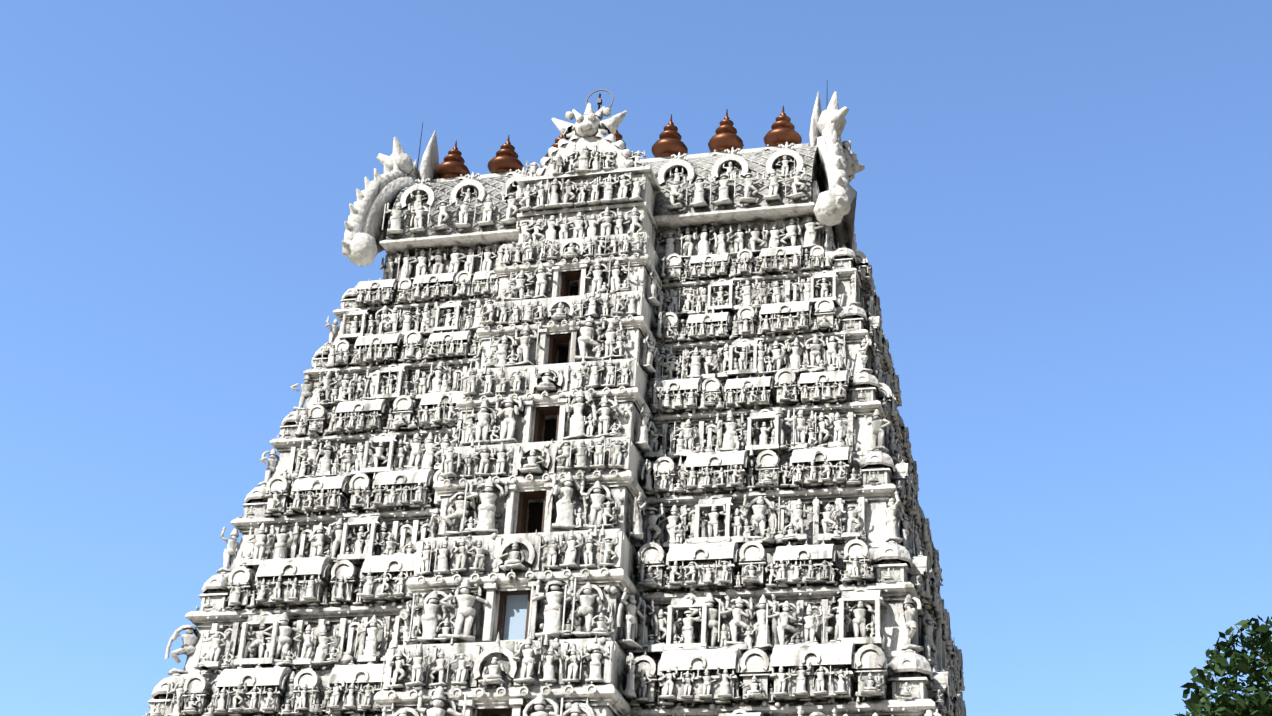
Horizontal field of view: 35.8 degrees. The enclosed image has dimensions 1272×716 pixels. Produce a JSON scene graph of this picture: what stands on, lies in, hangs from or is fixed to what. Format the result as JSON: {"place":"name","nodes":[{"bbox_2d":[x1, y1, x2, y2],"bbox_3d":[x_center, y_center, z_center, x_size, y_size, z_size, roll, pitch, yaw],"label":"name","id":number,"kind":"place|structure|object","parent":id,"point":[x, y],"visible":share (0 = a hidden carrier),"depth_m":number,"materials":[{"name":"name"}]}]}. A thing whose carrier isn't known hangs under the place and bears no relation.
{"place":"outdoors","nodes":[
{"label":"outdoors","id":0,"kind":"place"},
{"bbox_2d":[143,89,965,715],"bbox_3d":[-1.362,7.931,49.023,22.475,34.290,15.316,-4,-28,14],"label":"temple tower","id":1,"kind":"structure","parent":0,"point":[589,419],"depth_m":47.52,"materials":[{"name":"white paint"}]},
{"bbox_2d":[0,0,1271,715],"label":"sky","id":2,"kind":"structure","parent":0,"point":[1063,221],"materials":[{"name":"blue"}]},
{"bbox_2d":[1175,615,1271,715],"bbox_3d":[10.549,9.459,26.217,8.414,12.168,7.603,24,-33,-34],"label":"tree","id":3,"kind":"object","parent":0,"point":[1258,702],"visible":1,"depth_m":26.43,"materials":[{"name":"green plant"}]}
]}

